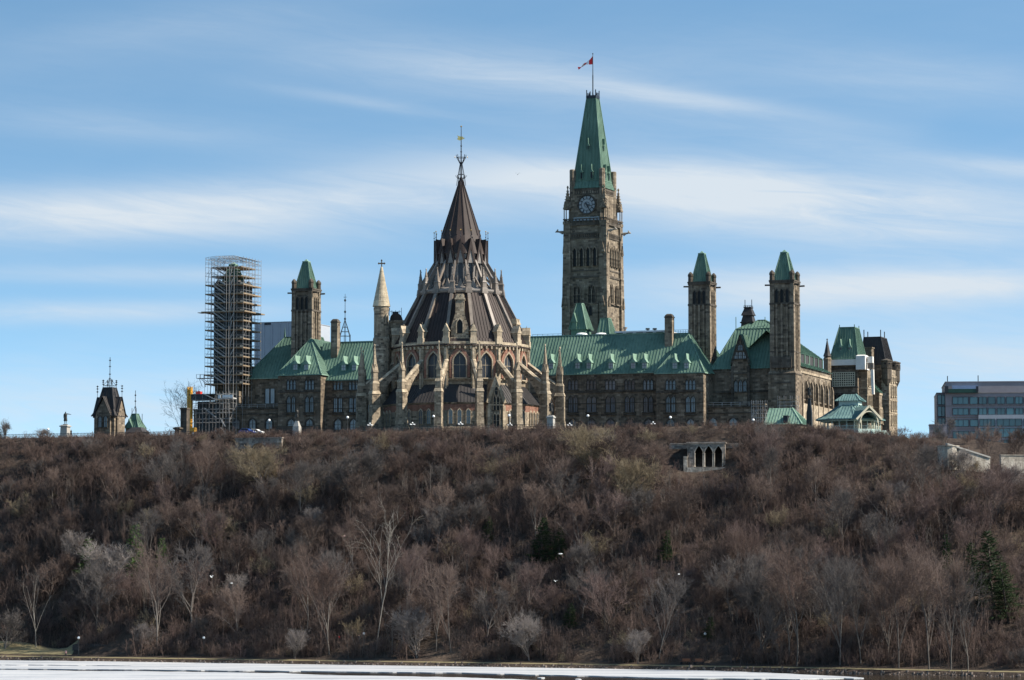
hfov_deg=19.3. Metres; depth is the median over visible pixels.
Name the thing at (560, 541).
evergreen tree
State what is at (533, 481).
bare tree
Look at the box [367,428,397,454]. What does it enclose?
thicket bush
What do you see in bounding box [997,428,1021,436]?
window
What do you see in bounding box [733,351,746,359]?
window
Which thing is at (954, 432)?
window
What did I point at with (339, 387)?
window
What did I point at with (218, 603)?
bare tree
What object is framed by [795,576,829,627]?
feathery tree
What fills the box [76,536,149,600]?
bare tree
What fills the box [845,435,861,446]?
thicket bush
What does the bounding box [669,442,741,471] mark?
lookout
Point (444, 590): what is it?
bare tree
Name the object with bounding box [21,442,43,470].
bare tree
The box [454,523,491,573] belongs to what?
bare tree
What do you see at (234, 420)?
window
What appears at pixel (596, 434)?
thicket bush
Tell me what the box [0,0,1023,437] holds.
sky
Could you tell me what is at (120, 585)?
bare tree
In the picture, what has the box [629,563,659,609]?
bare tree
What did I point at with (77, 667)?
ice strip
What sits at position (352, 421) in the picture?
window
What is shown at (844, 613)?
pale trunk tree
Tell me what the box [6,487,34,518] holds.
thicket bush
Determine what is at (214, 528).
bare tree
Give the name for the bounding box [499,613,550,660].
bare tree
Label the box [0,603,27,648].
bush
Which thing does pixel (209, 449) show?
bare tree
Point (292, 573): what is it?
bare tree
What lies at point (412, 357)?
lancet window
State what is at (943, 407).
window
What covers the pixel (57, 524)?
bare tree
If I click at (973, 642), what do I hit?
saplings
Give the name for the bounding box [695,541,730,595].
bare tree
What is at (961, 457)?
feathery tree
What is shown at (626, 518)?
brush
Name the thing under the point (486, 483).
feathery tree
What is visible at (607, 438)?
feathery tree
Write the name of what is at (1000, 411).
window
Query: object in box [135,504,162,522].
thicket bush
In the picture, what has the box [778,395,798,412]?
tube scaffold
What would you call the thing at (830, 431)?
thicket bush
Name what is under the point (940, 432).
bare tree
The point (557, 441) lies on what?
thicket bush
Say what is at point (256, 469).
bare tree
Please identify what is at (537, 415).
aisle window
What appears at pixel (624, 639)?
thicket bush
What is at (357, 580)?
thicket bush
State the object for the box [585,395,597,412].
window
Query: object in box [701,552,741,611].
bare tree
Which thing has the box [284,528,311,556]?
feathery tree
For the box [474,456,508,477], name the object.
thicket bush
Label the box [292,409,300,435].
statue
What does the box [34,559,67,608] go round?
bare tree
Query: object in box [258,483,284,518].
bare tree
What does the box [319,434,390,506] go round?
bare tree
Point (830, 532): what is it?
thicket bush
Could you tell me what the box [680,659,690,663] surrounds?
bench
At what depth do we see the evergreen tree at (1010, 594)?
647.50 m
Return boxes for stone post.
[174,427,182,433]
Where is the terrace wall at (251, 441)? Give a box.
[235,437,283,448]
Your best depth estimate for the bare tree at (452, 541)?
725.56 m
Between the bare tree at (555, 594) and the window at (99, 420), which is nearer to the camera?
the bare tree at (555, 594)
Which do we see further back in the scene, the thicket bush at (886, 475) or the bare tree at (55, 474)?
the bare tree at (55, 474)
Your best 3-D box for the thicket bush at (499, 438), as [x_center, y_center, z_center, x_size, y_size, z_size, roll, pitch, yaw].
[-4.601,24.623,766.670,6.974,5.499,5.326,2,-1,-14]
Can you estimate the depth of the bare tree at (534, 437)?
756.53 m
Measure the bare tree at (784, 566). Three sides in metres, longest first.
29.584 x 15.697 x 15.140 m
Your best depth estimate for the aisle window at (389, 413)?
805.81 m
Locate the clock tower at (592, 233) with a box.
[555,53,630,334]
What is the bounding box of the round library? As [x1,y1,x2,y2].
[354,126,565,431]
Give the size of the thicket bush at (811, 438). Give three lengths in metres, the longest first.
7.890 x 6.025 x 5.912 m
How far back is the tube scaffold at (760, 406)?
815.01 m
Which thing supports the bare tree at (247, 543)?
on the hillside
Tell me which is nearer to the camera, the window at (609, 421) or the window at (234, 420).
the window at (609, 421)
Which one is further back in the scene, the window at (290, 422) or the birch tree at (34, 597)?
the window at (290, 422)
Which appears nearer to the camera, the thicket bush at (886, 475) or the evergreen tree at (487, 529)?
the thicket bush at (886, 475)
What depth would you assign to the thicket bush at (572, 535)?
716.25 m
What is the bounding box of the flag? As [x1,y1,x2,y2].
[578,56,592,68]
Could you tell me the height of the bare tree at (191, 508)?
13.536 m
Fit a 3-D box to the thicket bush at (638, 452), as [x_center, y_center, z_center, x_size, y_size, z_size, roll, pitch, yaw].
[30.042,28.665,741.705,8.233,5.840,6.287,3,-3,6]
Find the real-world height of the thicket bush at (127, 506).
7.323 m
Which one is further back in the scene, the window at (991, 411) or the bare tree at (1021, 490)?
the window at (991, 411)
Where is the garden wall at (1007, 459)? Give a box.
[999,455,1023,472]
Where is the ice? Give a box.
[0,670,522,679]
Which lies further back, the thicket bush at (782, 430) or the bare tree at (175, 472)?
the bare tree at (175, 472)
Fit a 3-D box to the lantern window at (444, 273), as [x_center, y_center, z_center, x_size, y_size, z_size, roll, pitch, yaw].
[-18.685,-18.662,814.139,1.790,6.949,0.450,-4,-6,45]
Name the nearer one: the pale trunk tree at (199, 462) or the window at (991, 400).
the pale trunk tree at (199, 462)
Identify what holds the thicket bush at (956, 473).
on the hillside
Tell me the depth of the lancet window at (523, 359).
810.75 m
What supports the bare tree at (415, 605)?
on the hillside
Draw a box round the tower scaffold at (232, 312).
[196,255,264,430]
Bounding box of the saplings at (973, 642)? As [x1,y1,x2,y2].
[0,448,1023,667]
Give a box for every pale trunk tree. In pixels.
[65,559,125,631]
[124,507,165,558]
[185,443,231,504]
[278,457,316,514]
[281,547,356,653]
[311,550,359,614]
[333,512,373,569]
[386,540,433,611]
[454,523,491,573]
[514,555,551,611]
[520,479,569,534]
[536,454,574,507]
[723,522,770,590]
[735,550,783,621]
[738,421,788,478]
[752,538,825,651]
[793,580,869,651]
[807,487,858,545]
[852,574,912,659]
[854,549,921,629]
[890,440,947,495]
[906,550,961,641]
[975,465,1022,533]
[982,457,1023,523]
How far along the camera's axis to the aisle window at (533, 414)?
807.00 m
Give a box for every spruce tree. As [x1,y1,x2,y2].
[74,538,93,574]
[117,524,148,578]
[150,538,170,567]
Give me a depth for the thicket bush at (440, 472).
754.95 m
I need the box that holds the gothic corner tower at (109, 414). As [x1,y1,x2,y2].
[91,360,127,436]
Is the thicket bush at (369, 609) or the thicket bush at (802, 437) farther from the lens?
the thicket bush at (802, 437)
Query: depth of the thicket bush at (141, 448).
795.78 m
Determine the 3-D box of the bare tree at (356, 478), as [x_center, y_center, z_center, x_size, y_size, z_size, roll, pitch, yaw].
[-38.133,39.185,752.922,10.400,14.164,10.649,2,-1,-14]
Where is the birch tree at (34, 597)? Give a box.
[12,564,53,646]
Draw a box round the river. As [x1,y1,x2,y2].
[0,665,1023,679]
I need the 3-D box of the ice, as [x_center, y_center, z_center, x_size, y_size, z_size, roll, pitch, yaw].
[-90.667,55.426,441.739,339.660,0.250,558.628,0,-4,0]
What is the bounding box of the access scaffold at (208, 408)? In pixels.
[189,391,236,434]
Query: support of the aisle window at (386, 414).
in the round library
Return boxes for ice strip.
[0,665,185,670]
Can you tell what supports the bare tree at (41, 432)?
on the hillside
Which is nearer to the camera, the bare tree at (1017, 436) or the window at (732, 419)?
the bare tree at (1017, 436)
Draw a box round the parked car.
[239,428,255,433]
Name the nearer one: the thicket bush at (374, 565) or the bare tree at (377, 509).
the thicket bush at (374, 565)
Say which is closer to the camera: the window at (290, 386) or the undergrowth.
the undergrowth
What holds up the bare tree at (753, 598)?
on the hillside
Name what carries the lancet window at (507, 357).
in the round library
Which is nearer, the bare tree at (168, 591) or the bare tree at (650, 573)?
the bare tree at (650, 573)
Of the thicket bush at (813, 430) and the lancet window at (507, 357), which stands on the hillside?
the thicket bush at (813, 430)
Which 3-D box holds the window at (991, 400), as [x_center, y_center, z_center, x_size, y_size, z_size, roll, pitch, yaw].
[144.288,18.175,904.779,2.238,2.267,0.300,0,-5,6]
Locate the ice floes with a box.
[537,677,863,679]
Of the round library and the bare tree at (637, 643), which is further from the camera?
the round library
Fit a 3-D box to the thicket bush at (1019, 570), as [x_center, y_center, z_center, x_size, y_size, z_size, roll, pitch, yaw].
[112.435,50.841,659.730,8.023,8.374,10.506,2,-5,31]
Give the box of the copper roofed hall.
[764,408,805,426]
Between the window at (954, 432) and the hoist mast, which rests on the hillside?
the hoist mast
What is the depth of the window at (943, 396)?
912.22 m
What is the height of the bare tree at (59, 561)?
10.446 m
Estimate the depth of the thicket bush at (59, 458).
804.94 m
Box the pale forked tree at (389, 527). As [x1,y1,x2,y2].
[347,494,423,649]
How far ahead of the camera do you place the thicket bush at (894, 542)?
683.51 m
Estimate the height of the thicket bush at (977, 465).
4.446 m
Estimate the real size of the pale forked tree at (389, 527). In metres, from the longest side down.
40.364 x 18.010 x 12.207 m
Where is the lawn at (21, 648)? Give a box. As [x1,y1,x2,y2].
[0,640,77,654]
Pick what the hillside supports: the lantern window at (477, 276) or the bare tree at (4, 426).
the bare tree at (4, 426)
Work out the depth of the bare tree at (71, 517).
780.97 m
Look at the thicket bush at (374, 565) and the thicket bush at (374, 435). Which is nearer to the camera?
the thicket bush at (374, 565)
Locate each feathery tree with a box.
[61,527,93,565]
[67,565,89,593]
[167,435,195,461]
[223,444,243,470]
[223,571,249,598]
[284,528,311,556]
[299,504,324,535]
[310,455,346,499]
[444,493,491,532]
[457,472,499,508]
[561,535,612,583]
[595,430,618,449]
[621,484,656,517]
[757,525,797,565]
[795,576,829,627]
[885,480,914,515]
[949,447,977,472]
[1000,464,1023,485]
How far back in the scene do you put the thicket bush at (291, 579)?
731.54 m
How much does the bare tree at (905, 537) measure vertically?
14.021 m
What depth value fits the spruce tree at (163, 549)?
758.50 m
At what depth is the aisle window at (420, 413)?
797.01 m
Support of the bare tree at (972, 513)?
on the hillside
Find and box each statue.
[58,412,71,436]
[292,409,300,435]
[546,401,555,428]
[806,386,812,426]
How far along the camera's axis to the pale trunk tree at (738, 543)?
685.64 m
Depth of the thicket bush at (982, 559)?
664.37 m
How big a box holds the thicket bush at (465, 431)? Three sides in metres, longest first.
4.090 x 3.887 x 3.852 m
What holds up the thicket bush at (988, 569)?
on the hillside
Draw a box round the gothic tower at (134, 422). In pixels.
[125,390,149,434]
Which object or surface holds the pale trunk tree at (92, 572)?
on the hillside
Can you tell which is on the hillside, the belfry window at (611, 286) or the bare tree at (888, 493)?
the bare tree at (888, 493)
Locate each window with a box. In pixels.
[97,415,101,427]
[102,415,107,427]
[232,417,240,428]
[248,417,256,428]
[263,388,275,404]
[264,417,272,428]
[285,379,296,390]
[285,395,295,412]
[286,417,294,425]
[303,379,314,390]
[303,395,314,412]
[304,417,313,425]
[332,380,343,390]
[332,395,343,412]
[333,417,341,429]
[347,380,357,390]
[347,395,355,412]
[348,417,355,429]
[385,411,387,425]
[388,410,390,425]
[394,348,400,381]
[404,347,418,379]
[407,409,410,424]
[418,408,422,423]
[424,346,442,378]
[426,408,430,423]
[440,263,445,283]
[448,263,453,280]
[448,408,452,423]
[450,345,469,378]
[457,263,463,282]
[457,408,461,423]
[466,408,470,423]
[467,263,473,280]
[476,263,480,283]
[476,346,495,378]
[501,347,514,379]
[508,409,510,424]
[520,348,526,381]
[522,410,524,423]
[529,410,531,425]
[532,411,534,425]
[536,411,538,423]
[567,379,578,390]
[567,395,578,412]
[568,417,577,425]
[572,285,580,304]
[585,379,597,390]
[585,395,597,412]
[586,284,596,303]
[586,305,591,315]
[587,417,595,424]
[604,379,615,390]
[604,395,616,412]
[606,417,614,424]
[610,284,614,304]
[615,286,619,305]
[623,379,635,390]
[623,395,635,412]
[625,417,633,424]
[642,379,653,390]
[642,395,654,412]
[643,417,652,423]
[664,379,676,390]
[664,395,676,412]
[666,418,674,425]
[684,379,696,390]
[684,395,696,412]
[686,417,695,424]
[708,416,717,425]
[728,416,738,425]
[732,379,747,392]
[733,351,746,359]
[736,343,743,350]
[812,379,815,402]
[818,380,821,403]
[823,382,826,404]
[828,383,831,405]
[834,393,836,405]
[937,395,941,404]
[937,406,941,416]
[942,395,944,404]
[942,406,944,416]
[952,397,968,403]
[952,408,968,414]
[953,420,968,426]
[953,431,968,438]
[970,397,977,403]
[970,408,977,414]
[970,419,977,426]
[979,397,986,403]
[979,408,986,414]
[979,419,994,425]
[980,428,994,436]
[988,397,995,403]
[988,408,995,414]
[997,397,1004,403]
[997,408,1004,414]
[997,419,1021,425]
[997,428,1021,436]
[1006,397,1013,403]
[1006,408,1013,414]
[1015,396,1022,403]
[1015,408,1022,414]
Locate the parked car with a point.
(250, 430)
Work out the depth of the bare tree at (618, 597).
690.18 m
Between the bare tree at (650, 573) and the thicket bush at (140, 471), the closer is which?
the bare tree at (650, 573)
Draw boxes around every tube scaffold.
[751,400,766,423]
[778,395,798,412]
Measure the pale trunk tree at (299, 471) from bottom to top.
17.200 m
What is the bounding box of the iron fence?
[1,431,191,439]
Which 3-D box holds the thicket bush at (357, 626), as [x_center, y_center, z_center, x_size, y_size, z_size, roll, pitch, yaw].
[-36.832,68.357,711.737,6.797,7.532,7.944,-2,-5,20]
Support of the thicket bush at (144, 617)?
on the hillside
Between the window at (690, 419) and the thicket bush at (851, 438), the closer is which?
the thicket bush at (851, 438)
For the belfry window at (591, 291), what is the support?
in the clock tower at (592, 233)
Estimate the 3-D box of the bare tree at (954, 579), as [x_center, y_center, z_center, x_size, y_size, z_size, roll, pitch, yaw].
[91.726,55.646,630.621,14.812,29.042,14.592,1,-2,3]
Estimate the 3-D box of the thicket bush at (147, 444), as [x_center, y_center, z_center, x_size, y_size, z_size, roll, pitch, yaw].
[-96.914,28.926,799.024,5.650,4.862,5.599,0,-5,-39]
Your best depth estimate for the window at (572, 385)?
858.20 m
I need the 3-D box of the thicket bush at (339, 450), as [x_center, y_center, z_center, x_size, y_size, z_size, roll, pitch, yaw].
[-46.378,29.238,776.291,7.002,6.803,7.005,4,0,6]
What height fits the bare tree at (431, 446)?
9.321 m
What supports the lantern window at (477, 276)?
in the round library
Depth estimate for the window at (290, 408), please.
883.50 m
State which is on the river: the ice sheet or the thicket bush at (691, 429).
the ice sheet
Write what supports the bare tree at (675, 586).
on the hillside
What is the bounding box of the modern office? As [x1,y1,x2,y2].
[934,375,1023,442]
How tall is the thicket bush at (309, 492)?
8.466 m
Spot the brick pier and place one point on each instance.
(185, 419)
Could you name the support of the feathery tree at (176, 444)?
on the hillside
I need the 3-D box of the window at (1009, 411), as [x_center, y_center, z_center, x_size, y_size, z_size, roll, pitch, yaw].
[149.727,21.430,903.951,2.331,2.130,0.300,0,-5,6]
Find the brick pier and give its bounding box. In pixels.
[180,408,189,434]
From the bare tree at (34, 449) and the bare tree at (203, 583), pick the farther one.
the bare tree at (34, 449)
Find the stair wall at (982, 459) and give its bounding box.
[937,443,990,472]
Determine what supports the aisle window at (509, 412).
in the round library
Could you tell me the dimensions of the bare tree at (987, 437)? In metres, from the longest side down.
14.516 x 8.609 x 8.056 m
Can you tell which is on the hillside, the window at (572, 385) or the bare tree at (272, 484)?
the bare tree at (272, 484)
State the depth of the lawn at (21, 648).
749.58 m
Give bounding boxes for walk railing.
[289,426,439,431]
[456,422,678,428]
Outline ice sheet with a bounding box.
[0,660,857,679]
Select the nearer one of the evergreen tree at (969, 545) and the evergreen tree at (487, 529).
the evergreen tree at (969, 545)
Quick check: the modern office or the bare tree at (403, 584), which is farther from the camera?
the modern office
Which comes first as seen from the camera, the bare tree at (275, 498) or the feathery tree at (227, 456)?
the bare tree at (275, 498)
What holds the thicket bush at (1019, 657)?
on the hillside
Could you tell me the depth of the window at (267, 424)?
890.00 m
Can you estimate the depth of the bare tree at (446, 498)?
742.16 m
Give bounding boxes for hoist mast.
[187,387,196,433]
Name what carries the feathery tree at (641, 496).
on the hillside
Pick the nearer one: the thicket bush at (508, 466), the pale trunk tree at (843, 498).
the pale trunk tree at (843, 498)
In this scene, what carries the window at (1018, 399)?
in the modern office
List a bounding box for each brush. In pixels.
[0,418,1023,668]
[0,420,1023,482]
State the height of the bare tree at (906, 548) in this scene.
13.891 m
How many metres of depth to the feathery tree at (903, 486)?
701.55 m
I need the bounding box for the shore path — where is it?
[0,655,1023,671]
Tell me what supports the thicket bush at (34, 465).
on the hillside
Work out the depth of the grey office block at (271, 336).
1154.28 m
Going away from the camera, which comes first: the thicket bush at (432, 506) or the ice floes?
the ice floes
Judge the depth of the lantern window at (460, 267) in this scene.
812.14 m
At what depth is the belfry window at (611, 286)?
901.81 m
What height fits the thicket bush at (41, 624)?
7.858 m
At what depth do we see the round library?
804.02 m
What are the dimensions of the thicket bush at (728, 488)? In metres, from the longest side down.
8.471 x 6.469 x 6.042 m
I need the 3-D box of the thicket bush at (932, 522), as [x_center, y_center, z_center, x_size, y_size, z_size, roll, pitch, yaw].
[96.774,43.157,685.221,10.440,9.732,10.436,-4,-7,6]
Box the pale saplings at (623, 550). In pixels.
[34,450,1023,666]
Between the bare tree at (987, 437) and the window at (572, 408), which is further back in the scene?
the window at (572, 408)
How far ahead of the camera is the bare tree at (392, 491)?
747.34 m
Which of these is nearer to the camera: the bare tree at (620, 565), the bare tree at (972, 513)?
the bare tree at (972, 513)
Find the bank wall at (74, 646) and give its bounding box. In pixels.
[72,644,106,650]
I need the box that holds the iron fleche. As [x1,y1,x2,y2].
[340,299,350,341]
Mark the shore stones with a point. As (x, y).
(790, 671)
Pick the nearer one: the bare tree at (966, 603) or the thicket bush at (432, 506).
the bare tree at (966, 603)
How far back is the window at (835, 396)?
927.03 m
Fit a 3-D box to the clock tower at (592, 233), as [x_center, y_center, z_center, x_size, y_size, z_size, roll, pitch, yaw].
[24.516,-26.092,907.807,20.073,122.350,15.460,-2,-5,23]
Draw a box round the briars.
[0,421,1023,667]
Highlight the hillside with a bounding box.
[0,425,1023,676]
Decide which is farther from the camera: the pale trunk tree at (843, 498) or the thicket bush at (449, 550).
the thicket bush at (449, 550)
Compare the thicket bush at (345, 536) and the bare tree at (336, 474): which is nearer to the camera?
the thicket bush at (345, 536)
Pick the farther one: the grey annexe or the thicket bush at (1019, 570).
the grey annexe
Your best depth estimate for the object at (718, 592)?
676.99 m
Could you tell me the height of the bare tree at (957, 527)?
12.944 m
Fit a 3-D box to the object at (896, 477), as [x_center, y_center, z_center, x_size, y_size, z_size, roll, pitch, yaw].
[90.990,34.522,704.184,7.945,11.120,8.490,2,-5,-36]
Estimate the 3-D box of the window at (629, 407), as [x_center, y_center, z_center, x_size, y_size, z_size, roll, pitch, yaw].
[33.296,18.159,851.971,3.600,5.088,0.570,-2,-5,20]
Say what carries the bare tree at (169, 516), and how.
on the hillside
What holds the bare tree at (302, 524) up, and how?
on the hillside
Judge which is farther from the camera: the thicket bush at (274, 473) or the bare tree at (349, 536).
the thicket bush at (274, 473)
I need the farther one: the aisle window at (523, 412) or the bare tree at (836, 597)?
the aisle window at (523, 412)
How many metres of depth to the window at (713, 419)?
843.25 m
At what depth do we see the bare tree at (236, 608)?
724.78 m
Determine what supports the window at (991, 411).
in the modern office
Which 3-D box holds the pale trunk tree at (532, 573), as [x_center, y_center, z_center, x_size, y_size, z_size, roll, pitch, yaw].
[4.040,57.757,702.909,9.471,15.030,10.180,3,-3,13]
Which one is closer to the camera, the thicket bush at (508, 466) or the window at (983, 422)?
the thicket bush at (508, 466)
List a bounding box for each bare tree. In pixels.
[0,417,11,436]
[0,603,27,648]
[11,539,48,583]
[12,581,45,614]
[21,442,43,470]
[30,512,74,563]
[34,429,49,437]
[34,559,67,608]
[36,465,71,502]
[47,551,79,588]
[51,507,89,536]
[56,600,79,632]
[57,593,93,626]
[69,435,85,455]
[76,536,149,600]
[80,453,125,493]
[85,441,110,461]
[94,568,118,614]
[97,496,122,529]
[101,468,133,516]
[105,567,152,611]
[122,448,144,467]
[124,536,189,643]
[126,562,166,597]
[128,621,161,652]
[139,448,174,485]
[149,479,179,510]
[151,499,190,545]
[153,537,214,625]
[155,573,184,607]
[159,380,201,427]
[162,454,200,495]
[171,496,215,537]
[179,560,223,605]
[191,484,217,519]
[192,507,235,547]
[194,503,233,562]
[200,436,223,470]
[206,583,247,629]
[210,589,244,635]
[213,528,256,579]
[219,440,288,487]
[242,527,275,557]
[251,474,279,507]
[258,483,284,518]
[271,544,299,581]
[274,543,324,629]
[282,562,317,609]
[285,626,310,658]
[289,512,326,555]
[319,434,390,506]
[322,457,355,494]
[343,468,378,514]
[345,454,377,488]
[355,495,386,545]
[359,481,406,521]
[378,502,406,536]
[379,583,406,611]
[380,605,432,657]
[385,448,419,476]
[385,563,422,595]
[388,441,410,475]
[397,592,436,637]
[405,458,431,485]
[406,553,460,651]
[406,563,467,650]
[409,541,434,580]
[418,482,458,521]
[420,502,467,549]
[421,434,447,464]
[432,527,479,566]
[436,565,470,612]
[469,585,519,635]
[473,565,498,596]
[482,543,505,581]
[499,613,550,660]
[523,431,545,452]
[526,474,550,509]
[528,579,562,622]
[543,467,582,513]
[548,496,606,545]
[552,455,588,484]
[555,419,623,475]
[561,565,604,617]
[573,567,617,615]
[575,568,633,637]
[583,452,619,498]
[585,430,644,478]
[589,487,633,530]
[591,485,616,518]
[594,585,636,617]
[602,553,654,609]
[604,449,670,510]
[623,628,651,663]
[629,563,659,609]
[633,440,672,482]
[638,509,672,554]
[639,566,699,658]
[667,487,703,538]
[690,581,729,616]
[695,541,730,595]
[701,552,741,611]
[719,518,764,572]
[724,569,770,600]
[728,551,815,656]
[744,471,786,518]
[746,445,782,492]
[747,543,780,583]
[761,536,826,665]
[762,570,802,628]
[766,445,788,467]
[782,522,825,576]
[798,455,830,497]
[801,549,871,664]
[809,542,839,581]
[819,473,864,528]
[825,554,885,663]
[852,552,883,588]
[855,477,913,527]
[860,508,910,554]
[870,539,938,589]
[871,532,898,562]
[872,547,939,667]
[885,442,917,468]
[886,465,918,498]
[890,488,943,546]
[891,519,930,568]
[893,427,911,435]
[899,544,953,669]
[908,484,948,522]
[918,537,979,669]
[925,472,966,520]
[928,413,956,444]
[940,561,995,669]
[946,517,985,565]
[961,493,996,550]
[975,421,1003,454]
[1004,425,1023,454]
[1005,476,1023,504]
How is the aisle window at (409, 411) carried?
in the round library
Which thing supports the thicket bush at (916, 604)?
on the hillside
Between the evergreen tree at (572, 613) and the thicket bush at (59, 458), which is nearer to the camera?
the evergreen tree at (572, 613)
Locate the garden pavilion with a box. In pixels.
[815,394,888,433]
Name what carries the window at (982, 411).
in the modern office
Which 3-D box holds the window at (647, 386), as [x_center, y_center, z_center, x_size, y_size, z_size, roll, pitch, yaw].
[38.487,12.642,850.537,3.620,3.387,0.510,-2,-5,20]
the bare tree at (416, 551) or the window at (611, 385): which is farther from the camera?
the window at (611, 385)
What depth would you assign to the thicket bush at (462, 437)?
769.83 m
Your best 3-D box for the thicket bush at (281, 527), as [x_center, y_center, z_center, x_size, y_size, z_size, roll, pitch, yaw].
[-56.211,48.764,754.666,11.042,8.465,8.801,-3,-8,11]
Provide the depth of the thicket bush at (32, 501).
792.54 m
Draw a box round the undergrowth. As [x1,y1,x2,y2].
[0,416,1023,668]
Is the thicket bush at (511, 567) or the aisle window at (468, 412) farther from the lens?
the aisle window at (468, 412)
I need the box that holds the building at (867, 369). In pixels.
[823,324,900,434]
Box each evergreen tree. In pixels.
[481,517,495,540]
[524,517,556,562]
[547,526,567,561]
[562,603,578,628]
[657,531,676,561]
[700,617,716,638]
[939,534,952,572]
[961,543,992,587]
[968,530,1020,606]
[987,561,1023,622]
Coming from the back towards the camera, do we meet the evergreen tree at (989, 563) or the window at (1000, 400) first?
the window at (1000, 400)
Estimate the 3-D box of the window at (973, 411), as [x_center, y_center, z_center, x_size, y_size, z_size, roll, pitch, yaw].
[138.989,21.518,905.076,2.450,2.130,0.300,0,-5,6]
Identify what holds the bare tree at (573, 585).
on the hillside
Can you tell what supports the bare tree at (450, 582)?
on the hillside
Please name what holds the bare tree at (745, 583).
on the hillside
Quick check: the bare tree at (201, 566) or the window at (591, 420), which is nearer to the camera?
the bare tree at (201, 566)
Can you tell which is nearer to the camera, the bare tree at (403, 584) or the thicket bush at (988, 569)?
the thicket bush at (988, 569)
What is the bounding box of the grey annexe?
[928,424,946,437]
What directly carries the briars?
on the hillside
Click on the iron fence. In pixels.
(88, 433)
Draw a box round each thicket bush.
[0,475,22,504]
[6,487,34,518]
[20,492,47,519]
[26,613,56,641]
[27,457,48,477]
[46,450,68,471]
[70,458,90,475]
[78,435,101,452]
[116,497,133,517]
[126,462,157,494]
[134,609,164,627]
[135,436,149,445]
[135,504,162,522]
[138,444,154,459]
[140,442,151,452]
[192,613,213,638]
[194,515,245,544]
[215,431,229,440]
[249,550,275,579]
[261,466,280,481]
[263,520,306,545]
[278,566,317,596]
[286,482,323,507]
[296,435,315,451]
[320,443,346,461]
[332,524,359,549]
[338,614,369,640]
[342,571,366,597]
[356,601,379,625]
[359,556,382,580]
[363,432,377,448]
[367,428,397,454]
[397,431,417,452]
[406,520,443,544]
[409,441,430,453]
[419,496,440,517]
[421,462,453,483]
[441,540,465,562]
[444,454,463,473]
[453,431,465,445]
[459,428,471,438]
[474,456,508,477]
[481,428,506,444]
[484,444,510,463]
[493,456,529,485]
[496,577,519,599]
[499,559,537,584]
[504,454,519,467]
[513,605,545,628]
[532,628,552,647]
[534,595,552,616]
[548,435,564,449]
[555,524,586,553]
[581,527,613,564]
[587,427,609,440]
[608,628,632,653]
[618,449,642,461]
[634,424,657,443]
[663,487,697,518]
[676,538,698,561]
[679,562,707,593]
[680,423,698,435]
[716,480,744,500]
[763,424,786,443]
[764,505,792,530]
[790,431,819,448]
[804,431,828,451]
[804,529,832,553]
[810,426,821,435]
[813,610,835,630]
[820,427,836,439]
[821,518,840,540]
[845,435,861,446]
[851,522,880,547]
[868,436,886,458]
[876,469,898,480]
[880,454,901,469]
[884,530,909,551]
[903,591,926,615]
[910,556,943,580]
[915,510,957,543]
[947,483,979,507]
[950,468,969,480]
[955,471,980,494]
[959,548,1000,581]
[969,461,980,472]
[974,557,1003,577]
[1005,555,1023,582]
[1006,644,1023,666]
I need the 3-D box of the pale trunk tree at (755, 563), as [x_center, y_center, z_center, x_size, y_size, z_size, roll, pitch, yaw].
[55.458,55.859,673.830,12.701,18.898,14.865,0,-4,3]
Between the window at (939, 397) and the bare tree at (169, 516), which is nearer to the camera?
the bare tree at (169, 516)
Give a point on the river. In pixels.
(864, 676)
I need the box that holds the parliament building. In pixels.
[193,250,833,433]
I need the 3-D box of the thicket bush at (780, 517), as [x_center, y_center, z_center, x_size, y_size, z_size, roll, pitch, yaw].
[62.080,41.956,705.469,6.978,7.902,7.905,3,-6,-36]
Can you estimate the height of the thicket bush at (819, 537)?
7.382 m
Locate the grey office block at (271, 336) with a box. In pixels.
[255,321,329,364]
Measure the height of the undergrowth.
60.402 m
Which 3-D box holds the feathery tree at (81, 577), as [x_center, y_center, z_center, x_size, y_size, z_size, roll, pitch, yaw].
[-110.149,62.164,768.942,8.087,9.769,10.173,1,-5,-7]
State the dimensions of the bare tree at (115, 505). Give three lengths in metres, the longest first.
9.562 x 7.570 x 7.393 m
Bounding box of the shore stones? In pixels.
[1,656,1020,676]
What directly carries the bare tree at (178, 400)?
on the hillside
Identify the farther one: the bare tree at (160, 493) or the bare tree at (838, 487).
the bare tree at (160, 493)
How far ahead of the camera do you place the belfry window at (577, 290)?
901.37 m
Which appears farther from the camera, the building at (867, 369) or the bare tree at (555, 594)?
the building at (867, 369)
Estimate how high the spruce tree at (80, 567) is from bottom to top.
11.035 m

